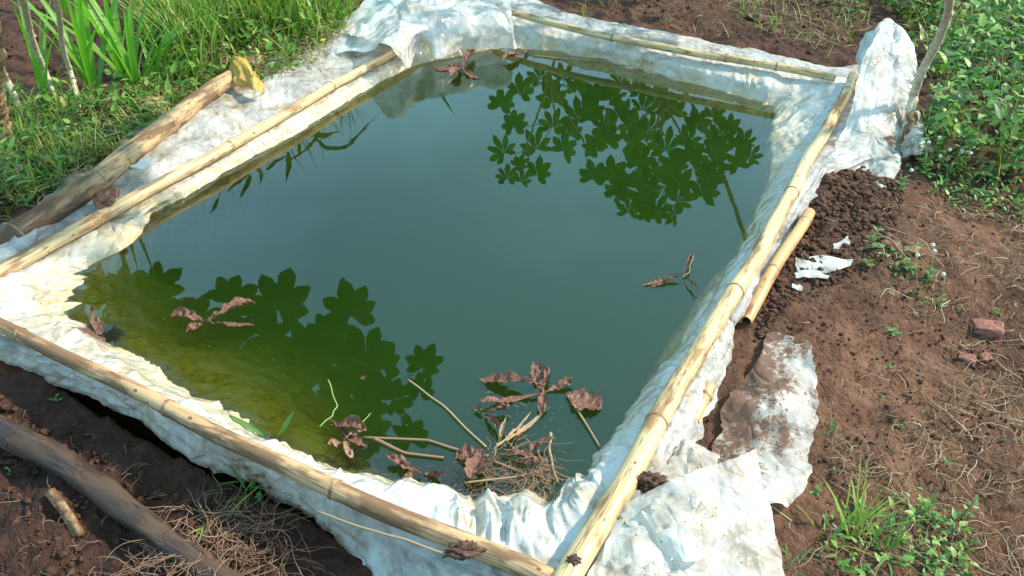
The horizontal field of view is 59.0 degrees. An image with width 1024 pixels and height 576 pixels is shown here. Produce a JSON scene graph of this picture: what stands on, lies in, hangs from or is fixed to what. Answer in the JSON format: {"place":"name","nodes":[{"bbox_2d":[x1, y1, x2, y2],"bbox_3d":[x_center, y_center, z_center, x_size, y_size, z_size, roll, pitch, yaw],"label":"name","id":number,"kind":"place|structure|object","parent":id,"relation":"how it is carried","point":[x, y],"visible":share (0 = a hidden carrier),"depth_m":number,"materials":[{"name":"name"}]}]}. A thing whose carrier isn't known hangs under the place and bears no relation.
{"place":"outdoors","nodes":[
{"label":"outdoors","id":0,"kind":"place"},
{"bbox_2d":[91,398,334,536],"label":"soil","id":1,"kind":"structure","parent":0,"point":[134,427],"depth_m":2.86,"materials":[{"name":"soil"}]},
{"bbox_2d":[88,305,103,334],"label":"dead leaf","id":2,"kind":"object","parent":1,"relation":"on","point":[97,325],"visible":1,"depth_m":2.52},
{"bbox_2d":[169,297,255,331],"bbox_3d":[-0.845,0.073,2.549,0.237,0.046,0.090,-6,37,-12],"label":"dead leaf","id":3,"kind":"object","parent":1,"relation":"on","point":[185,313],"visible":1,"depth_m":2.55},
{"bbox_2d":[276,412,293,437],"bbox_3d":[-0.545,0.335,2.185,0.053,0.060,0.017,-21,42,-29],"label":"leaf blade","id":4,"kind":"object","parent":1,"relation":"on","point":[286,423],"visible":1,"depth_m":2.19,"materials":[{"name":"green plant"}]},
{"bbox_2d":[319,379,337,426],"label":"stick","id":5,"kind":"object","parent":1,"relation":"on","point":[335,402],"visible":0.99,"depth_m":2.29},
{"bbox_2d":[327,428,366,457],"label":"dead leaf","id":6,"kind":"object","parent":1,"relation":"on","point":[348,450],"visible":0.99,"depth_m":2.18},
{"bbox_2d":[330,415,366,445],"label":"dead leaf","id":7,"kind":"object","parent":1,"relation":"on","point":[353,421],"visible":1,"depth_m":2.21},
{"bbox_2d":[372,437,442,458],"bbox_3d":[-0.254,0.390,2.175,0.185,0.009,0.025,13,37,14],"label":"stick","id":8,"kind":"object","parent":1,"relation":"on","point":[400,450],"visible":1,"depth_m":2.17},
{"bbox_2d":[386,453,445,478],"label":"dead leaf","id":9,"kind":"object","parent":1,"relation":"on","point":[401,461],"visible":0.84,"depth_m":2.13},
{"bbox_2d":[362,436,488,457],"bbox_3d":[-0.208,0.377,2.195,0.313,0.008,0.028,7,36,7],"label":"stick","id":10,"kind":"object","parent":1,"relation":"on","point":[421,439],"visible":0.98,"depth_m":2.20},
{"bbox_2d":[298,382,586,500],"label":"floating litter","id":11,"kind":"object","parent":1,"relation":"on","point":[461,490],"visible":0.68,"depth_m":2.13,"materials":[{"name":"plant"}]},
{"bbox_2d":[408,379,486,447],"bbox_3d":[-0.165,0.311,2.289,0.015,0.006,0.317,-26,44,-33],"label":"stick","id":12,"kind":"object","parent":1,"relation":"on","point":[457,419],"visible":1,"depth_m":2.28,"materials":[{"name":"wood"}]},
{"bbox_2d":[435,49,478,78],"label":"dead leaf","id":13,"kind":"object","parent":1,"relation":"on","point":[452,70],"visible":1,"depth_m":4.08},
{"bbox_2d":[455,442,486,478],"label":"dead leaf","id":14,"kind":"object","parent":1,"relation":"on","point":[476,464],"visible":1,"depth_m":2.14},
{"bbox_2d":[475,402,509,426],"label":"dead leaf","id":15,"kind":"object","parent":1,"relation":"on","point":[493,419],"visible":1,"depth_m":2.28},
{"bbox_2d":[464,469,549,483],"bbox_3d":[-0.010,0.442,2.116,0.207,0.006,0.011,-6,37,-11],"label":"stick","id":16,"kind":"object","parent":1,"relation":"on","point":[482,480],"visible":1,"depth_m":2.11,"materials":[{"name":"wood"}]},
{"bbox_2d":[503,50,529,58],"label":"dead leaf","id":17,"kind":"object","parent":1,"relation":"on","point":[509,53],"visible":1,"depth_m":4.19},
{"bbox_2d":[493,409,545,458],"bbox_3d":[0.005,0.337,2.235,0.055,0.036,0.221,24,41,27],"label":"dead leaf","id":18,"kind":"object","parent":1,"relation":"on","point":[511,434],"visible":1,"depth_m":2.23,"materials":[{"name":"plant"}]},
{"bbox_2d":[479,361,572,414],"bbox_3d":[0.037,0.250,2.355,0.250,0.039,0.195,2,36,0],"label":"dead leaf","id":19,"kind":"object","parent":1,"relation":"on","point":[539,372],"visible":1,"depth_m":2.37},
{"bbox_2d":[493,460,565,480],"bbox_3d":[0.039,0.434,2.129,0.179,0.006,0.017,12,37,14],"label":"stick","id":20,"kind":"object","parent":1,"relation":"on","point":[502,464],"visible":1,"depth_m":2.13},
{"bbox_2d":[504,435,555,465],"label":"dead leaf","id":21,"kind":"object","parent":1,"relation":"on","point":[537,443],"visible":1,"depth_m":2.17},
{"bbox_2d":[533,442,570,478],"bbox_3d":[0.116,0.424,2.146,0.200,0.004,0.044,26,42,30],"label":"stick","id":22,"kind":"object","parent":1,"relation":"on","point":[550,467],"visible":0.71,"depth_m":2.14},
{"bbox_2d":[547,432,558,482],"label":"stick","id":23,"kind":"object","parent":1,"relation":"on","point":[550,455],"visible":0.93,"depth_m":2.17,"materials":[{"name":"wood"}]},
{"bbox_2d":[533,55,600,60],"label":"stick","id":24,"kind":"object","parent":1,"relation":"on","point":[566,58],"visible":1,"depth_m":4.22,"materials":[{"name":"wood"}]},
{"bbox_2d":[566,387,601,446],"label":"dead leaf","id":25,"kind":"object","parent":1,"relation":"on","point":[581,399],"visible":1,"depth_m":2.33,"materials":[{"name":"plant"}]},
{"bbox_2d":[641,252,698,289],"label":"dead leaf","id":26,"kind":"object","parent":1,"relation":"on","point":[666,279],"visible":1,"depth_m":2.78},
{"bbox_2d":[683,254,693,277],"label":"stick","id":27,"kind":"object","parent":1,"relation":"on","point":[689,266],"visible":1,"depth_m":2.84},
{"bbox_2d":[103,118,673,479],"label":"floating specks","id":28,"kind":"object","parent":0,"point":[340,332],"visible":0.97,"depth_m":2.39,"materials":[{"name":"plant"}]},
{"bbox_2d":[0,0,1023,575],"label":"ground","id":29,"kind":"structure","parent":0,"point":[26,392],"depth_m":2.41,"materials":[{"name":"soil"}]},
{"bbox_2d":[0,21,15,170],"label":"cassava plant","id":30,"kind":"object","parent":29,"relation":"on","point":[4,108],"visible":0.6,"depth_m":3.06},
{"bbox_2d":[4,66,21,110],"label":"cassava plant","id":31,"kind":"object","parent":29,"relation":"on","point":[9,85],"visible":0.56,"depth_m":3.37,"materials":[{"name":"beige plant"}]},
{"bbox_2d":[18,193,33,206],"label":"weed","id":32,"kind":"object","parent":29,"relation":"on","point":[28,199],"visible":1,"depth_m":2.87,"materials":[{"name":"green plant"}]},
{"bbox_2d":[18,0,58,107],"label":"cassava plant","id":33,"kind":"object","parent":29,"relation":"on","point":[28,24],"visible":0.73,"depth_m":3.27,"materials":[{"name":"beige plant"}]},
{"bbox_2d":[13,0,75,99],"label":"grass clump","id":34,"kind":"object","parent":29,"relation":"on","point":[36,66],"visible":0.71,"depth_m":3.44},
{"bbox_2d":[48,393,62,400],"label":"weed","id":35,"kind":"object","parent":29,"relation":"on","point":[55,398],"visible":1,"depth_m":2.32,"materials":[{"name":"green plant"}]},
{"bbox_2d":[60,0,66,16],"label":"grass clump","id":36,"kind":"object","parent":29,"relation":"on","point":[63,3],"visible":0.43,"depth_m":4.21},
{"bbox_2d":[12,0,117,100],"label":"grass clump","id":37,"kind":"object","parent":29,"relation":"on","point":[83,60],"visible":0.73,"depth_m":3.51,"materials":[{"name":"plant"}]},
{"bbox_2d":[45,488,84,540],"bbox_3d":[-1.023,0.516,2.067,0.034,0.040,0.129,-34,81,-39],"label":"broken stick","id":38,"kind":"object","parent":29,"relation":"on","point":[64,510],"visible":0.99,"depth_m":2.06,"materials":[{"name":"wood"}]},
{"bbox_2d":[53,0,81,111],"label":"cassava plant","id":39,"kind":"object","parent":29,"relation":"on","point":[59,19],"visible":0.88,"depth_m":3.31,"materials":[{"name":"beige plant"}]},
{"bbox_2d":[15,0,213,92],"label":"grass clump","id":40,"kind":"object","parent":29,"relation":"on","point":[129,61],"visible":0.77,"depth_m":3.57,"materials":[{"name":"plant"}]},
{"bbox_2d":[54,0,176,77],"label":"grass clump","id":41,"kind":"object","parent":29,"relation":"on","point":[95,20],"visible":0.51,"depth_m":3.68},
{"bbox_2d":[0,415,244,575],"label":"dark pole","id":42,"kind":"object","parent":29,"relation":"on","point":[111,497],"visible":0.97,"depth_m":2.07,"materials":[{"name":"brown wood"}]},
{"bbox_2d":[0,54,265,244],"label":"fallen trunk","id":43,"kind":"object","parent":29,"relation":"on","point":[66,201],"visible":0.81,"depth_m":3.04,"materials":[{"name":"brown wood"}]},
{"bbox_2d":[224,56,264,92],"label":"yellow leaf","id":44,"kind":"object","parent":43,"relation":"on","point":[244,74],"visible":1,"depth_m":3.61,"materials":[{"name":"plant"}]},
{"bbox_2d":[135,95,170,117],"bbox_3d":[-1.387,-0.698,3.504,0.138,0.088,0.122,2,36,0],"label":"dry husk","id":45,"kind":"object","parent":29,"relation":"on","point":[152,101],"visible":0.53,"depth_m":3.47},
{"bbox_2d":[138,15,191,89],"bbox_3d":[-1.392,-0.930,3.670,0.191,0.270,0.276,-12,38,-18],"label":"grass clump","id":46,"kind":"object","parent":29,"relation":"on","point":[156,67],"visible":0.68,"depth_m":3.68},
{"bbox_2d":[0,0,353,205],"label":"leaves","id":47,"kind":"object","parent":29,"relation":"on","point":[113,108],"visible":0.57,"depth_m":3.50,"materials":[{"name":"plant"}]},
{"bbox_2d":[0,0,358,218],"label":"grass","id":48,"kind":"structure","parent":29,"relation":"on","point":[199,8],"depth_m":3.72,"materials":[{"name":"plant"}]},
{"bbox_2d":[186,485,260,538],"bbox_3d":[-0.652,0.506,2.037,0.145,0.094,0.150,2,36,0],"label":"grass tuft","id":49,"kind":"object","parent":29,"relation":"on","point":[202,528],"visible":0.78,"depth_m":2.04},
{"bbox_2d":[210,465,267,506],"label":"grass tuft","id":50,"kind":"object","parent":29,"relation":"on","point":[252,486],"visible":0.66,"depth_m":2.13,"materials":[{"name":"green plant"}]},
{"bbox_2d":[254,492,262,501],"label":"weed","id":51,"kind":"object","parent":29,"relation":"on","point":[259,495],"visible":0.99,"depth_m":2.10,"materials":[{"name":"green plant"}]},
{"bbox_2d":[283,0,321,36],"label":"grass clump","id":52,"kind":"object","parent":29,"relation":"on","point":[298,13],"visible":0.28,"depth_m":4.05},
{"bbox_2d":[298,29,323,41],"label":"weed","id":53,"kind":"object","parent":29,"relation":"on","point":[312,36],"visible":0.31,"depth_m":4.10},
{"bbox_2d":[0,0,933,575],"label":"pond liner","id":54,"kind":"object","parent":29,"relation":"on","point":[492,202],"visible":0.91,"depth_m":3.38,"materials":[{"name":"plastic"}]},
{"bbox_2d":[130,157,156,168],"bbox_3d":[-1.260,-0.429,3.112,0.071,0.015,0.095,14,37,16],"label":"plastic scrap","id":55,"kind":"object","parent":54,"relation":"on","point":[145,163],"visible":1,"depth_m":3.10,"materials":[{"name":"white"}]},
{"bbox_2d":[0,49,395,277],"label":"bamboo pole","id":56,"kind":"object","parent":54,"relation":"on","point":[23,259],"visible":0.91,"depth_m":3.06,"materials":[{"name":"wood"}]},
{"bbox_2d":[93,187,120,208],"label":"dead leaf","id":57,"kind":"object","parent":56,"relation":"on","point":[101,200],"visible":1,"depth_m":2.90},
{"bbox_2d":[229,415,266,437],"bbox_3d":[-0.646,0.338,2.215,0.126,0.010,0.014,22,40,25],"label":"leaf blade","id":58,"kind":"object","parent":54,"relation":"on","point":[248,425],"visible":1,"depth_m":2.21,"materials":[{"name":"green plant"}]},
{"bbox_2d":[0,318,555,575],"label":"bamboo pole","id":59,"kind":"object","parent":54,"relation":"on","point":[507,560],"visible":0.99,"depth_m":1.97,"materials":[{"name":"wood"}]},
{"bbox_2d":[442,540,486,560],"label":"dead leaf","id":60,"kind":"object","parent":59,"relation":"on","point":[462,550],"visible":1,"depth_m":1.79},
{"bbox_2d":[315,510,450,557],"bbox_3d":[-0.265,0.501,1.839,0.322,0.025,0.013,15,38,17],"label":"stick","id":61,"kind":"object","parent":54,"relation":"on","point":[388,535],"visible":1,"depth_m":1.83,"materials":[{"name":"wood"}]},
{"bbox_2d":[637,471,667,492],"bbox_3d":[0.306,0.423,1.968,0.086,0.048,0.061,2,36,0],"label":"mud lump","id":62,"kind":"object","parent":54,"relation":"on","point":[648,481],"visible":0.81,"depth_m":1.95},
{"bbox_2d":[495,3,835,81],"bbox_3d":[0.628,-1.119,4.125,1.654,0.040,0.110,19,39,22],"label":"bamboo pole","id":63,"kind":"object","parent":54,"relation":"on","point":[774,66],"visible":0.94,"depth_m":4.05,"materials":[{"name":"wood"}]},
{"bbox_2d":[552,71,858,575],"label":"bamboo pole","id":64,"kind":"object","parent":54,"relation":"on","point":[590,538],"visible":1,"depth_m":2.22,"materials":[{"name":"wood"}]},
{"bbox_2d":[566,553,581,565],"bbox_3d":[0.120,0.528,1.757,0.034,0.010,0.027,-13,38,-20],"label":"mud lump","id":65,"kind":"object","parent":64,"relation":"on","point":[574,559],"visible":1,"depth_m":1.75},
{"bbox_2d":[791,218,798,230],"bbox_3d":[0.904,-0.196,2.887,0.035,0.020,0.087,18,39,21],"label":"black scrap","id":66,"kind":"object","parent":54,"relation":"on","point":[795,221],"visible":0.2,"depth_m":2.90,"materials":[{"name":"plastic"}]},
{"bbox_2d":[0,0,1023,575],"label":"rootlets","id":67,"kind":"object","parent":29,"relation":"on","point":[238,542],"visible":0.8,"depth_m":2.02,"materials":[{"name":"plant"}]},
{"bbox_2d":[0,0,1023,575],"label":"soil crumbs","id":68,"kind":"object","parent":29,"relation":"on","point":[858,182],"visible":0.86,"depth_m":2.62,"materials":[{"name":"soil"}]},
{"bbox_2d":[0,0,1023,575],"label":"dry straw","id":69,"kind":"object","parent":29,"relation":"on","point":[996,492],"visible":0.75,"depth_m":2.49,"materials":[{"name":"plant"}]},
{"bbox_2d":[697,380,715,422],"bbox_3d":[0.470,0.289,2.264,0.047,0.047,0.120,18,52,20],"label":"bamboo stub","id":70,"kind":"object","parent":29,"relation":"on","point":[709,390],"visible":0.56,"depth_m":2.26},
{"bbox_2d":[728,0,762,15],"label":"grass tuft","id":71,"kind":"object","parent":29,"relation":"on","point":[747,12],"visible":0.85,"depth_m":4.63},
{"bbox_2d":[747,13,769,21],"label":"dead leaf","id":72,"kind":"object","parent":29,"relation":"on","point":[757,17],"visible":0.84,"depth_m":4.55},
{"bbox_2d":[711,332,818,507],"bbox_3d":[0.646,0.304,2.259,0.236,0.058,0.626,13,37,15],"label":"muddy sheet","id":73,"kind":"object","parent":29,"relation":"on","point":[768,412],"visible":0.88,"depth_m":2.24,"materials":[{"name":"plastic"}]},
{"bbox_2d":[739,208,814,323],"bbox_3d":[0.810,-0.084,2.726,0.048,0.065,0.613,20,44,23],"label":"bamboo pole","id":74,"kind":"object","parent":29,"relation":"on","point":[778,260],"visible":0.98,"depth_m":2.67,"materials":[{"name":"wood"}]},
{"bbox_2d":[779,544,814,575],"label":"grass tuft","id":75,"kind":"object","parent":29,"relation":"on","point":[786,552],"visible":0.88,"depth_m":1.95,"materials":[{"name":"green plant"}]},
{"bbox_2d":[792,283,802,290],"bbox_3d":[0.833,-0.005,2.644,0.031,0.007,0.033,12,37,14],"label":"plastic scrap","id":76,"kind":"object","parent":29,"relation":"on","point":[799,287],"visible":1,"depth_m":2.64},
{"bbox_2d":[795,269,828,278],"bbox_3d":[0.891,-0.041,2.688,0.108,0.012,0.038,2,36,0],"label":"plastic scrap","id":77,"kind":"object","parent":29,"relation":"on","point":[812,273],"visible":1,"depth_m":2.69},
{"bbox_2d":[603,0,1023,185],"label":"wild grass","id":78,"kind":"structure","parent":29,"relation":"on","point":[1003,79],"depth_m":4.22,"materials":[{"name":"plant"}]},
{"bbox_2d":[808,485,821,495],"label":"weed","id":79,"kind":"object","parent":29,"relation":"on","point":[816,488],"visible":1,"depth_m":2.10,"materials":[{"name":"green plant"}]},
{"bbox_2d":[795,255,853,273],"bbox_3d":[0.951,-0.069,2.741,0.192,0.021,0.099,2,36,0],"label":"plastic scrap","id":80,"kind":"object","parent":29,"relation":"on","point":[829,264],"visible":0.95,"depth_m":2.75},
{"bbox_2d":[770,502,882,561],"bbox_3d":[0.704,0.526,1.986,0.187,0.110,0.258,-17,40,-25],"label":"grass tuft","id":81,"kind":"object","parent":29,"relation":"on","point":[852,514],"visible":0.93,"depth_m":2.00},
{"bbox_2d":[822,415,837,436],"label":"grass tuft","id":82,"kind":"object","parent":29,"relation":"on","point":[831,427],"visible":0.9,"depth_m":2.25,"materials":[{"name":"green plant"}]},
{"bbox_2d":[833,236,849,248],"bbox_3d":[1.032,-0.141,2.834,0.074,0.019,0.032,-14,39,-20],"label":"plastic scrap","id":83,"kind":"object","parent":29,"relation":"on","point":[844,240],"visible":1,"depth_m":2.84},
{"bbox_2d":[848,0,866,14],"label":"herb","id":84,"kind":"object","parent":29,"relation":"on","point":[858,6],"visible":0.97,"depth_m":4.63,"materials":[{"name":"green plant"}]},
{"bbox_2d":[860,258,874,266],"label":"weed","id":85,"kind":"object","parent":29,"relation":"on","point":[866,261],"visible":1,"depth_m":2.76,"materials":[{"name":"green plant"}]},
{"bbox_2d":[823,459,927,539],"bbox_3d":[0.823,0.469,2.019,0.181,0.170,0.203,-19,41,-26],"label":"grass tuft","id":86,"kind":"object","parent":29,"relation":"on","point":[864,518],"visible":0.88,"depth_m":2.03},
{"bbox_2d":[865,225,885,247],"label":"weed","id":87,"kind":"object","parent":29,"relation":"on","point":[873,237],"visible":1,"depth_m":2.82,"materials":[{"name":"green plant"}]},
{"bbox_2d":[876,233,907,258],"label":"stick","id":88,"kind":"object","parent":29,"relation":"on","point":[895,245],"visible":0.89,"depth_m":2.81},
{"bbox_2d":[860,504,926,575],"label":"grass tuft","id":89,"kind":"object","parent":29,"relation":"on","point":[890,537],"visible":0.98,"depth_m":1.99,"materials":[{"name":"green plant"}]},
{"bbox_2d":[886,327,901,335],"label":"weed","id":90,"kind":"object","parent":29,"relation":"on","point":[892,330],"visible":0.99,"depth_m":2.54,"materials":[{"name":"green plant"}]},
{"bbox_2d":[893,159,913,189],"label":"weed","id":91,"kind":"object","parent":29,"relation":"on","point":[904,178],"visible":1,"depth_m":3.12,"materials":[{"name":"green plant"}]},
{"bbox_2d":[882,232,927,255],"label":"dead leaf","id":92,"kind":"object","parent":29,"relation":"on","point":[913,248],"visible":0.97,"depth_m":2.83,"materials":[{"name":"brown plant"}]},
{"bbox_2d":[899,110,917,160],"bbox_3d":[1.514,-0.573,3.472,0.050,0.049,0.250,15,64,17],"label":"wooden stake","id":93,"kind":"object","parent":29,"relation":"on","point":[911,118],"visible":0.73,"depth_m":3.48,"materials":[{"name":"brown wood"}]},
{"bbox_2d":[902,258,916,268],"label":"weed","id":94,"kind":"object","parent":29,"relation":"on","point":[907,262],"visible":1,"depth_m":2.74,"materials":[{"name":"green plant"}]},
{"bbox_2d":[885,485,948,532],"bbox_3d":[0.916,0.497,2.080,0.140,0.063,0.125,2,36,0],"label":"grass tuft","id":95,"kind":"object","parent":29,"relation":"on","point":[924,508],"visible":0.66,"depth_m":2.07,"materials":[{"name":"green plant"}]},
{"bbox_2d":[822,0,1023,575],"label":"undergrowth","id":96,"kind":"object","parent":29,"relation":"on","point":[1001,113],"visible":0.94,"depth_m":3.36,"materials":[{"name":"green plant"}]},
{"bbox_2d":[911,127,935,156],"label":"weed","id":97,"kind":"object","parent":29,"relation":"on","point":[921,139],"visible":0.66,"depth_m":3.35,"materials":[{"name":"white plant"}]},
{"bbox_2d":[899,0,953,143],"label":"cassava plant","id":98,"kind":"object","parent":29,"relation":"on","point":[937,42],"visible":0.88,"depth_m":3.36,"materials":[{"name":"plant"}]},
{"bbox_2d":[915,243,941,280],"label":"weed","id":99,"kind":"object","parent":29,"relation":"on","point":[931,275],"visible":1,"depth_m":2.72,"materials":[{"name":"green plant"}]},
{"bbox_2d":[924,510,943,529],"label":"weed","id":100,"kind":"object","parent":29,"relation":"on","point":[934,513],"visible":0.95,"depth_m":2.06,"materials":[{"name":"green plant"}]},
{"bbox_2d":[919,136,951,174],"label":"weed","id":101,"kind":"object","parent":29,"relation":"on","point":[922,146],"visible":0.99,"depth_m":3.29,"materials":[{"name":"green plant"}]},
{"bbox_2d":[935,272,946,306],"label":"weed","id":102,"kind":"object","parent":29,"relation":"on","point":[943,274],"visible":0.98,"depth_m":2.66,"materials":[{"name":"green plant"}]},
{"bbox_2d":[931,85,957,133],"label":"herb","id":103,"kind":"object","parent":29,"relation":"on","point":[945,116],"visible":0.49,"depth_m":3.52,"materials":[{"name":"green plant"}]},
{"bbox_2d":[943,456,953,464],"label":"weed","id":104,"kind":"object","parent":29,"relation":"on","point":[947,462],"visible":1,"depth_m":2.19,"materials":[{"name":"green plant"}]},
{"bbox_2d":[939,149,972,181],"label":"weed","id":105,"kind":"object","parent":29,"relation":"on","point":[960,152],"visible":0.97,"depth_m":3.26,"materials":[{"name":"green plant"}]},
{"bbox_2d":[952,23,975,62],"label":"herb","id":106,"kind":"object","parent":29,"relation":"on","point":[967,43],"visible":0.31,"depth_m":4.06,"materials":[{"name":"green plant"}]},
{"bbox_2d":[958,352,976,366],"bbox_3d":[1.287,0.202,2.562,0.049,0.027,0.036,19,45,31],"label":"brick","id":107,"kind":"object","parent":29,"relation":"on","point":[965,358],"visible":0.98,"depth_m":2.55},
{"bbox_2d":[957,495,977,517],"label":"weed","id":108,"kind":"object","parent":29,"relation":"on","point":[967,512],"visible":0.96,"depth_m":2.08,"materials":[{"name":"green plant"}]},
{"bbox_2d":[978,351,992,362],"bbox_3d":[1.343,0.198,2.572,0.036,0.021,0.030,-20,47,-19],"label":"brick","id":109,"kind":"object","parent":29,"relation":"on","point":[982,356],"visible":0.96,"depth_m":2.56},
{"bbox_2d":[971,318,1004,338],"bbox_3d":[1.385,0.117,2.639,0.088,0.036,0.056,8,41,17],"label":"brick","id":110,"kind":"object","parent":29,"relation":"on","point":[993,329],"visible":0.96,"depth_m":2.62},
{"bbox_2d":[979,81,1006,121],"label":"herb","id":111,"kind":"object","parent":29,"relation":"on","point":[990,107],"visible":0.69,"depth_m":3.58,"materials":[{"name":"green plant"}]},
{"bbox_2d":[993,1,1009,27],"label":"herb","id":112,"kind":"object","parent":29,"relation":"on","point":[999,20],"visible":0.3,"depth_m":4.54,"materials":[{"name":"green plant"}]},
{"bbox_2d":[1003,138,1023,174],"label":"herb","id":113,"kind":"object","parent":29,"relation":"on","point":[1019,157],"visible":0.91,"depth_m":3.29,"materials":[{"name":"green plant"}]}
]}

